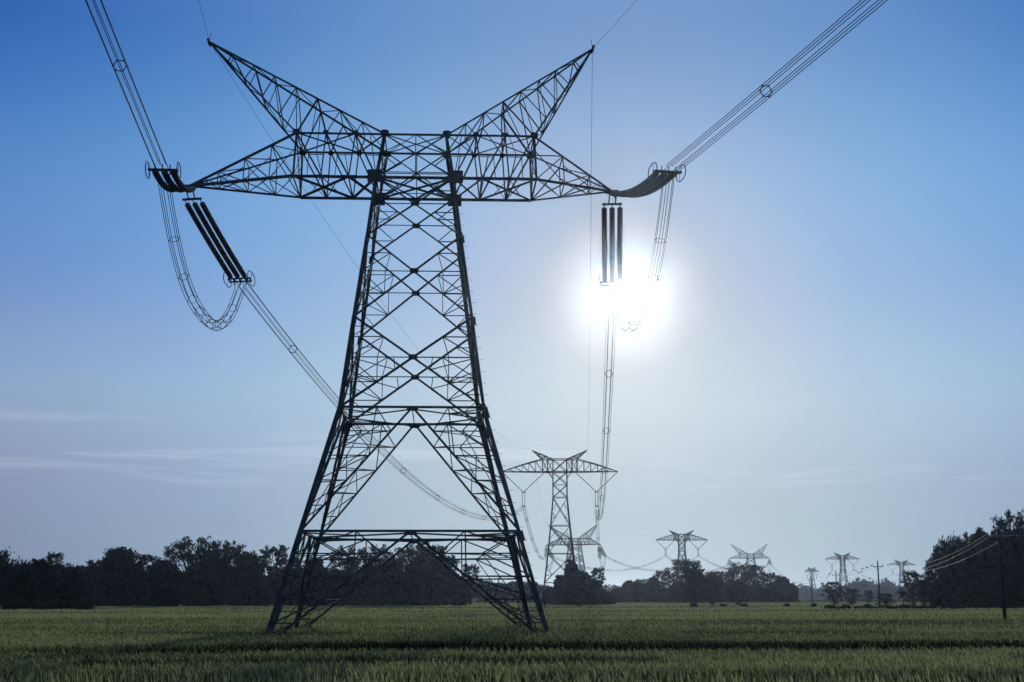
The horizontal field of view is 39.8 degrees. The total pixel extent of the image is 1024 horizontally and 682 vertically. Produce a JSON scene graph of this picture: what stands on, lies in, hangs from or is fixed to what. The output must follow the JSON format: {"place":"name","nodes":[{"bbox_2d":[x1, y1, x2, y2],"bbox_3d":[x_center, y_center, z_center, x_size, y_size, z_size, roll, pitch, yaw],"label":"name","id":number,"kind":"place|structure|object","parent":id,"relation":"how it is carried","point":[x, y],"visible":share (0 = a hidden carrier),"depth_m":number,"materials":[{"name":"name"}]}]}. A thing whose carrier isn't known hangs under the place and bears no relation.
{"place":"outdoors","nodes":[
{"label":"outdoors","id":0,"kind":"place"},
{"bbox_2d":[0,0,1023,588],"label":"sky","id":1,"kind":"structure","parent":0,"point":[826,358],"materials":[{"name":"blue"}]},
{"bbox_2d":[466,598,928,652],"bbox_3d":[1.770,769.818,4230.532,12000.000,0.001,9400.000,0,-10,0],"label":"ground","id":2,"kind":"structure","parent":0,"point":[807,600],"depth_m":1076.58,"materials":[{"name":"plant"}]},
{"bbox_2d":[1,601,19,609],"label":"bush","id":3,"kind":"object","parent":2,"relation":"on","point":[10,605],"visible":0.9,"depth_m":301.00,"materials":[{"name":"green plant"}]},
{"bbox_2d":[0,546,22,603],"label":"tree","id":4,"kind":"object","parent":2,"relation":"on","point":[5,567],"visible":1,"depth_m":315.13,"materials":[{"name":"green plant"}]},
{"bbox_2d":[11,598,29,608],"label":"bush","id":5,"kind":"object","parent":2,"relation":"on","point":[23,604],"visible":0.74,"depth_m":305.38,"materials":[{"name":"green plant"}]},
{"bbox_2d":[6,555,37,599],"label":"bamboo clump","id":6,"kind":"object","parent":2,"relation":"on","point":[19,588],"visible":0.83,"depth_m":319.18,"materials":[{"name":"green plant"}]},
{"bbox_2d":[29,601,50,609],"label":"bush","id":7,"kind":"object","parent":2,"relation":"on","point":[40,606],"visible":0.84,"depth_m":300.36,"materials":[{"name":"green plant"}]},
{"bbox_2d":[23,558,63,608],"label":"tree","id":8,"kind":"object","parent":2,"relation":"on","point":[45,587],"visible":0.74,"depth_m":323.83,"materials":[{"name":"green plant"}]},
{"bbox_2d":[46,599,63,609],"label":"bush","id":9,"kind":"object","parent":2,"relation":"on","point":[56,605],"visible":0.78,"depth_m":301.86,"materials":[{"name":"green plant"}]},
{"bbox_2d":[45,552,72,599],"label":"tree","id":10,"kind":"object","parent":2,"relation":"on","point":[52,556],"visible":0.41,"depth_m":344.80,"materials":[{"name":"green plant"}]},
{"bbox_2d":[56,564,90,604],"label":"tree","id":11,"kind":"object","parent":2,"relation":"on","point":[72,581],"visible":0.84,"depth_m":333.66,"materials":[{"name":"green plant"}]},
{"bbox_2d":[76,598,94,609],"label":"bush","id":12,"kind":"object","parent":2,"relation":"on","point":[83,604],"visible":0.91,"depth_m":295.81,"materials":[{"name":"green plant"}]},
{"bbox_2d":[85,559,111,600],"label":"tree","id":13,"kind":"object","parent":2,"relation":"on","point":[94,588],"visible":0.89,"depth_m":413.55,"materials":[{"name":"green plant"}]},
{"bbox_2d":[89,545,143,604],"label":"tree","id":14,"kind":"object","parent":2,"relation":"on","point":[121,584],"visible":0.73,"depth_m":430.32,"materials":[{"name":"green plant"}]},
{"bbox_2d":[118,597,136,606],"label":"bush","id":15,"kind":"object","parent":2,"relation":"on","point":[124,602],"visible":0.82,"depth_m":403.18,"materials":[{"name":"green plant"}]},
{"bbox_2d":[128,554,166,600],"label":"tree","id":16,"kind":"object","parent":2,"relation":"on","point":[148,585],"visible":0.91,"depth_m":433.35,"materials":[{"name":"green plant"}]},
{"bbox_2d":[147,559,179,601],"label":"tree","id":17,"kind":"object","parent":2,"relation":"on","point":[168,594],"visible":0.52,"depth_m":441.54,"materials":[{"name":"green plant"}]},
{"bbox_2d":[173,572,194,604],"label":"tree","id":18,"kind":"object","parent":2,"relation":"on","point":[179,600],"visible":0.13,"depth_m":471.70,"materials":[{"name":"green plant"}]},
{"bbox_2d":[161,536,225,605],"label":"tree","id":19,"kind":"object","parent":2,"relation":"on","point":[207,557],"visible":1,"depth_m":393.38,"materials":[{"name":"green plant"}]},
{"bbox_2d":[193,553,226,602],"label":"tree","id":20,"kind":"object","parent":2,"relation":"on","point":[213,589],"visible":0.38,"depth_m":440.42,"materials":[{"name":"green plant"}]},
{"bbox_2d":[214,540,253,604],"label":"tree","id":21,"kind":"object","parent":2,"relation":"on","point":[228,557],"visible":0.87,"depth_m":441.91,"materials":[{"name":"green plant"}]},
{"bbox_2d":[230,550,267,602],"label":"tree","id":22,"kind":"object","parent":2,"relation":"on","point":[252,591],"visible":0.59,"depth_m":451.28,"materials":[{"name":"green plant"}]},
{"bbox_2d":[252,574,280,604],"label":"tree","id":23,"kind":"object","parent":2,"relation":"on","point":[264,597],"visible":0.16,"depth_m":477.72,"materials":[{"name":"green plant"}]},
{"bbox_2d":[253,544,292,605],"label":"tree","id":24,"kind":"object","parent":2,"relation":"on","point":[278,554],"visible":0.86,"depth_m":422.91,"materials":[{"name":"green plant"}]},
{"bbox_2d":[278,557,308,601],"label":"tree","id":25,"kind":"object","parent":2,"relation":"on","point":[293,588],"visible":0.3,"depth_m":442.00,"materials":[{"name":"green plant"}]},
{"bbox_2d":[297,558,333,602],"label":"tree","id":26,"kind":"object","parent":2,"relation":"on","point":[319,567],"visible":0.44,"depth_m":440.65,"materials":[{"name":"green plant"}]},
{"bbox_2d":[327,569,344,601],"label":"tree","id":27,"kind":"object","parent":2,"relation":"on","point":[336,595],"visible":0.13,"depth_m":492.04,"materials":[{"name":"green plant"}]},
{"bbox_2d":[327,545,363,601],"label":"tree","id":28,"kind":"object","parent":2,"relation":"on","point":[349,568],"visible":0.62,"depth_m":433.14,"materials":[{"name":"green plant"}]},
{"bbox_2d":[349,564,375,602],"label":"tree","id":29,"kind":"object","parent":2,"relation":"on","point":[360,590],"visible":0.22,"depth_m":488.74,"materials":[{"name":"green plant"}]},
{"bbox_2d":[358,544,399,601],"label":"tree","id":30,"kind":"object","parent":2,"relation":"on","point":[377,578],"visible":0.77,"depth_m":423.41,"materials":[{"name":"green plant"}]},
{"bbox_2d":[368,559,410,604],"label":"tree","id":31,"kind":"object","parent":2,"relation":"on","point":[390,596],"visible":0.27,"depth_m":442.95,"materials":[{"name":"green plant"}]},
{"bbox_2d":[185,32,618,632],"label":"lattice tower","id":32,"kind":"structure","parent":2,"relation":"on","point":[449,176],"depth_m":104.20,"materials":[{"name":"metal"}]},
{"bbox_2d":[145,161,195,192],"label":"insulator set","id":33,"kind":"object","parent":32,"relation":"hanging from","point":[180,187],"visible":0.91,"depth_m":95.40,"materials":[{"name":"metal"}]},
{"bbox_2d":[85,0,168,173],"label":"conductor bundle","id":34,"kind":"object","parent":33,"relation":"attached to","point":[124,61],"visible":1,"depth_m":82.02,"materials":[{"name":"metal"}]},
{"bbox_2d":[157,175,244,330],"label":"jumper loop","id":35,"kind":"object","parent":33,"relation":"hanging from","point":[209,316],"visible":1,"depth_m":98.30,"materials":[{"name":"metal"}]},
{"bbox_2d":[182,192,254,287],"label":"insulator set","id":36,"kind":"object","parent":32,"relation":"hanging from","point":[215,240],"visible":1,"depth_m":109.74,"materials":[{"name":"metal"}]},
{"bbox_2d":[237,282,524,519],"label":"conductor bundle","id":37,"kind":"object","parent":36,"relation":"hanging from","point":[338,397],"visible":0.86,"depth_m":141.81,"materials":[{"name":"metal"}]},
{"bbox_2d":[599,195,624,290],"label":"insulator set","id":38,"kind":"object","parent":32,"relation":"hanging from","point":[612,240],"visible":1,"depth_m":111.11,"materials":[{"name":"metal"}]},
{"bbox_2d":[595,283,617,519],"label":"conductor bundle","id":39,"kind":"object","parent":38,"relation":"hanging from","point":[605,373],"visible":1,"depth_m":148.29,"materials":[{"name":"metal"}]},
{"bbox_2d":[608,162,685,197],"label":"insulator set","id":40,"kind":"object","parent":32,"relation":"attached to","point":[651,183],"visible":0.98,"depth_m":97.97,"materials":[{"name":"metal"}]},
{"bbox_2d":[608,176,673,332],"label":"jumper loop","id":41,"kind":"object","parent":40,"relation":"hanging from","point":[629,323],"visible":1,"depth_m":99.67,"materials":[{"name":"metal"}]},
{"bbox_2d":[663,0,886,176],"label":"conductor bundle","id":42,"kind":"object","parent":40,"relation":"hanging from","point":[762,86],"visible":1,"depth_m":80.08,"materials":[{"name":"metal"}]},
{"bbox_2d":[385,547,425,599],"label":"tree","id":43,"kind":"object","parent":2,"relation":"on","point":[402,587],"visible":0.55,"depth_m":428.46,"materials":[{"name":"green plant"}]},
{"bbox_2d":[405,563,436,603],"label":"tree","id":44,"kind":"object","parent":2,"relation":"on","point":[413,595],"visible":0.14,"depth_m":445.42,"materials":[{"name":"green plant"}]},
{"bbox_2d":[396,542,451,602],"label":"tree","id":45,"kind":"object","parent":2,"relation":"on","point":[419,559],"visible":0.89,"depth_m":422.00,"materials":[{"name":"green plant"}]},
{"bbox_2d":[420,545,453,598],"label":"tree","id":46,"kind":"object","parent":2,"relation":"on","point":[438,595],"visible":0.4,"depth_m":428.93,"materials":[{"name":"green plant"}]},
{"bbox_2d":[429,554,465,604],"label":"tree","id":47,"kind":"object","parent":2,"relation":"on","point":[452,578],"visible":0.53,"depth_m":433.15,"materials":[{"name":"green plant"}]},
{"bbox_2d":[434,575,473,602],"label":"tree","id":48,"kind":"object","parent":2,"relation":"on","point":[459,596],"visible":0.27,"depth_m":463.05,"materials":[{"name":"green plant"}]},
{"bbox_2d":[460,563,482,603],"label":"tree","id":49,"kind":"object","parent":2,"relation":"on","point":[470,591],"visible":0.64,"depth_m":462.65,"materials":[{"name":"green plant"}]},
{"bbox_2d":[473,580,495,602],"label":"tree","id":50,"kind":"object","parent":2,"relation":"on","point":[480,598],"visible":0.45,"depth_m":686.23,"materials":[{"name":"green plant"}]},
{"bbox_2d":[489,582,510,602],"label":"tree","id":51,"kind":"object","parent":2,"relation":"on","point":[498,594],"visible":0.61,"depth_m":685.68,"materials":[{"name":"green plant"}]},
{"bbox_2d":[0,601,1023,681],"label":"rice crop","id":52,"kind":"object","parent":2,"relation":"on","point":[701,642],"visible":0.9,"depth_m":67.88,"materials":[{"name":"plant"}]},
{"bbox_2d":[503,581,525,602],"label":"tree","id":53,"kind":"object","parent":2,"relation":"on","point":[513,585],"visible":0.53,"depth_m":686.81,"materials":[{"name":"green plant"}]},
{"bbox_2d":[524,582,542,602],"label":"tree","id":54,"kind":"object","parent":2,"relation":"on","point":[528,591],"visible":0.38,"depth_m":686.84,"materials":[{"name":"green plant"}]},
{"bbox_2d":[541,585,555,604],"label":"tree","id":55,"kind":"object","parent":2,"relation":"on","point":[548,590],"visible":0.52,"depth_m":451.37,"materials":[{"name":"green plant"}]},
{"bbox_2d":[551,574,567,604],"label":"tree","id":56,"kind":"object","parent":2,"relation":"on","point":[559,594],"visible":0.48,"depth_m":431.55,"materials":[{"name":"green plant"}]},
{"bbox_2d":[504,450,617,606],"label":"lattice tower","id":57,"kind":"structure","parent":2,"relation":"on","point":[566,472],"depth_m":348.44,"materials":[{"name":"metal"}]},
{"bbox_2d":[561,559,582,604],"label":"tree","id":58,"kind":"object","parent":2,"relation":"on","point":[571,588],"visible":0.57,"depth_m":422.90,"materials":[{"name":"green plant"}]},
{"bbox_2d":[546,524,600,575],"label":"lattice tower","id":59,"kind":"structure","parent":2,"relation":"on","point":[578,548],"depth_m":632.60,"materials":[{"name":"metal"}]},
{"bbox_2d":[580,578,604,604],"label":"tree","id":60,"kind":"object","parent":2,"relation":"on","point":[586,597],"visible":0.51,"depth_m":426.51,"materials":[{"name":"green plant"}]},
{"bbox_2d":[588,567,607,604],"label":"tree","id":61,"kind":"object","parent":2,"relation":"on","point":[595,572],"visible":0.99,"depth_m":413.32,"materials":[{"name":"green plant"}]},
{"bbox_2d":[600,590,616,604],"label":"tree","id":62,"kind":"object","parent":2,"relation":"on","point":[609,598],"visible":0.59,"depth_m":431.55,"materials":[{"name":"green plant"}]},
{"bbox_2d":[611,587,634,602],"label":"tree","id":63,"kind":"object","parent":2,"relation":"on","point":[621,595],"visible":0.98,"depth_m":583.51,"materials":[{"name":"green plant"}]},
{"bbox_2d":[629,582,648,602],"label":"tree","id":64,"kind":"object","parent":2,"relation":"on","point":[639,589],"visible":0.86,"depth_m":586.70,"materials":[{"name":"green plant"}]},
{"bbox_2d":[640,588,658,602],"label":"tree","id":65,"kind":"object","parent":2,"relation":"on","point":[650,594],"visible":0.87,"depth_m":585.64,"materials":[{"name":"green plant"}]},
{"bbox_2d":[646,576,659,588],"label":"tree","id":66,"kind":"object","parent":2,"relation":"on","point":[652,582],"visible":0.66,"depth_m":600.00,"materials":[{"name":"green plant"}]},
{"bbox_2d":[653,588,668,602],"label":"tree","id":67,"kind":"object","parent":2,"relation":"on","point":[660,593],"visible":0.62,"depth_m":583.62,"materials":[{"name":"green plant"}]},
{"bbox_2d":[653,570,671,588],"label":"tree","id":68,"kind":"object","parent":2,"relation":"on","point":[658,575],"visible":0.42,"depth_m":610.28,"materials":[{"name":"green plant"}]},
{"bbox_2d":[663,583,689,602],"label":"tree","id":69,"kind":"object","parent":2,"relation":"on","point":[674,592],"visible":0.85,"depth_m":578.91,"materials":[{"name":"green plant"}]},
{"bbox_2d":[663,559,698,586],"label":"tree","id":70,"kind":"object","parent":2,"relation":"on","point":[676,562],"visible":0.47,"depth_m":592.34,"materials":[{"name":"green plant"}]},
{"bbox_2d":[656,530,706,583],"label":"lattice tower","id":71,"kind":"structure","parent":2,"relation":"on","point":[676,536],"depth_m":871.05,"materials":[{"name":"metal"}]},
{"bbox_2d":[679,560,705,604],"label":"tree","id":72,"kind":"object","parent":2,"relation":"on","point":[691,581],"visible":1,"depth_m":393.92,"materials":[{"name":"green plant"}]},
{"bbox_2d":[472,577,930,599],"bbox_3d":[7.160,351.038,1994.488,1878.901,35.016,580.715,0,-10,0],"label":"distant woods","id":73,"kind":"object","parent":2,"relation":"on","point":[862,587],"visible":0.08,"depth_m":1771.59,"materials":[{"name":"green plant"}]},
{"bbox_2d":[691,586,713,602],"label":"tree","id":74,"kind":"object","parent":2,"relation":"on","point":[704,599],"visible":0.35,"depth_m":578.32,"materials":[{"name":"green plant"}]},
{"bbox_2d":[703,576,722,604],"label":"tree","id":75,"kind":"object","parent":2,"relation":"on","point":[712,579],"visible":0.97,"depth_m":398.23,"materials":[{"name":"green plant"}]},
{"bbox_2d":[704,571,726,587],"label":"tree","id":76,"kind":"object","parent":2,"relation":"on","point":[713,574],"visible":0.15,"depth_m":609.96,"materials":[{"name":"green plant"}]},
{"bbox_2d":[713,587,732,602],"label":"tree","id":77,"kind":"object","parent":2,"relation":"on","point":[724,596],"visible":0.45,"depth_m":578.46,"materials":[{"name":"green plant"}]},
{"bbox_2d":[726,579,746,604],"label":"tree","id":78,"kind":"object","parent":2,"relation":"on","point":[736,592],"visible":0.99,"depth_m":393.41,"materials":[{"name":"green plant"}]},
{"bbox_2d":[719,562,757,588],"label":"tree","id":79,"kind":"object","parent":2,"relation":"on","point":[747,575],"visible":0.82,"depth_m":599.25,"materials":[{"name":"green plant"}]},
{"bbox_2d":[729,543,768,583],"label":"lattice tower","id":80,"kind":"structure","parent":2,"relation":"on","point":[754,557],"depth_m":1121.14,"materials":[{"name":"metal"}]},
{"bbox_2d":[741,585,757,602],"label":"tree","id":81,"kind":"object","parent":2,"relation":"on","point":[751,593],"visible":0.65,"depth_m":582.01,"materials":[{"name":"green plant"}]},
{"bbox_2d":[741,564,770,589],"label":"tree","id":82,"kind":"object","parent":2,"relation":"on","point":[761,573],"visible":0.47,"depth_m":605.77,"materials":[{"name":"green plant"}]},
{"bbox_2d":[753,586,769,601],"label":"tree","id":83,"kind":"object","parent":2,"relation":"on","point":[761,594],"visible":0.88,"depth_m":585.11,"materials":[{"name":"green plant"}]},
{"bbox_2d":[760,572,779,588],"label":"tree","id":84,"kind":"object","parent":2,"relation":"on","point":[772,577],"visible":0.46,"depth_m":609.62,"materials":[{"name":"green plant"}]},
{"bbox_2d":[764,587,779,601],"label":"tree","id":85,"kind":"object","parent":2,"relation":"on","point":[772,591],"visible":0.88,"depth_m":585.29,"materials":[{"name":"green plant"}]},
{"bbox_2d":[776,582,799,601],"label":"tree","id":86,"kind":"object","parent":2,"relation":"on","point":[788,592],"visible":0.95,"depth_m":581.24,"materials":[{"name":"green plant"}]},
{"bbox_2d":[804,567,818,598],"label":"lattice tower","id":87,"kind":"structure","parent":2,"relation":"on","point":[810,570],"depth_m":1741.76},
{"bbox_2d":[821,581,843,604],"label":"tree","id":88,"kind":"object","parent":2,"relation":"on","point":[831,595],"visible":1,"depth_m":393.41,"materials":[{"name":"green plant"}]},
{"bbox_2d":[826,553,858,598],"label":"lattice tower","id":89,"kind":"structure","parent":2,"relation":"on","point":[845,556],"depth_m":1168.26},
{"bbox_2d":[842,588,861,604],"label":"tree","id":90,"kind":"object","parent":2,"relation":"on","point":[852,595],"visible":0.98,"depth_m":393.32,"materials":[{"name":"green plant"}]},
{"bbox_2d":[875,593,895,605],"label":"tree","id":91,"kind":"object","parent":2,"relation":"on","point":[886,601],"visible":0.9,"depth_m":324.14,"materials":[{"name":"green plant"}]},
{"bbox_2d":[888,560,914,599],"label":"lattice tower","id":92,"kind":"structure","parent":2,"relation":"on","point":[899,565],"depth_m":1395.59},
{"bbox_2d":[900,570,924,605],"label":"tree","id":93,"kind":"object","parent":2,"relation":"on","point":[913,587],"visible":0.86,"depth_m":324.61,"materials":[{"name":"green plant"}]},
{"bbox_2d":[921,576,938,605],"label":"tree","id":94,"kind":"object","parent":2,"relation":"on","point":[924,585],"visible":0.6,"depth_m":334.28,"materials":[{"name":"green plant"}]},
{"bbox_2d":[925,553,949,586],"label":"tree","id":95,"kind":"object","parent":2,"relation":"on","point":[936,562],"visible":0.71,"depth_m":333.61,"materials":[{"name":"green plant"}]},
{"bbox_2d":[928,583,953,606],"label":"tree","id":96,"kind":"object","parent":2,"relation":"on","point":[939,594],"visible":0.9,"depth_m":323.59,"materials":[{"name":"green plant"}]},
{"bbox_2d":[922,544,961,576],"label":"tree","id":97,"kind":"object","parent":2,"relation":"on","point":[936,547],"visible":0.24,"depth_m":344.84,"materials":[{"name":"green plant"}]},
{"bbox_2d":[933,531,964,573],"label":"tree","id":98,"kind":"object","parent":2,"relation":"on","point":[954,551],"visible":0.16,"depth_m":344.22,"materials":[{"name":"green plant"}]},
{"bbox_2d":[939,558,974,585],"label":"tree","id":99,"kind":"object","parent":2,"relation":"on","point":[958,572],"visible":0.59,"depth_m":328.82,"materials":[{"name":"green plant"}]},
{"bbox_2d":[951,532,971,564],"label":"tree","id":100,"kind":"object","parent":2,"relation":"on","point":[963,544],"visible":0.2,"depth_m":344.91,"materials":[{"name":"green plant"}]},
{"bbox_2d":[965,527,990,564],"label":"tree","id":101,"kind":"object","parent":2,"relation":"on","point":[980,533],"visible":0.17,"depth_m":340.40,"materials":[{"name":"green plant"}]},
{"bbox_2d":[966,558,1005,605],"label":"tree","id":102,"kind":"object","parent":2,"relation":"on","point":[984,573],"visible":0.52,"depth_m":328.76,"materials":[{"name":"green plant"}]},
{"bbox_2d":[972,530,1011,563],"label":"tree","id":103,"kind":"object","parent":2,"relation":"on","point":[992,550],"visible":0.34,"depth_m":335.29,"materials":[{"name":"green plant"}]},
{"bbox_2d":[990,526,1009,617],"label":"utility pole","id":104,"kind":"object","parent":2,"relation":"on","point":[999,538],"visible":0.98,"depth_m":141.07,"materials":[{"name":"brown wood"}]},
{"bbox_2d":[991,582,1013,606],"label":"tree","id":105,"kind":"object","parent":2,"relation":"on","point":[1007,589],"visible":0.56,"depth_m":323.30,"materials":[{"name":"green plant"}]},
{"bbox_2d":[990,509,1023,546],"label":"tree","id":106,"kind":"object","parent":2,"relation":"on","point":[1018,525],"visible":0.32,"depth_m":346.15,"materials":[{"name":"green plant"}]},
{"bbox_2d":[1001,530,1023,583],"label":"tree","id":107,"kind":"object","parent":2,"relation":"on","point":[1014,545],"visible":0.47,"depth_m":338.93,"materials":[{"name":"green plant"}]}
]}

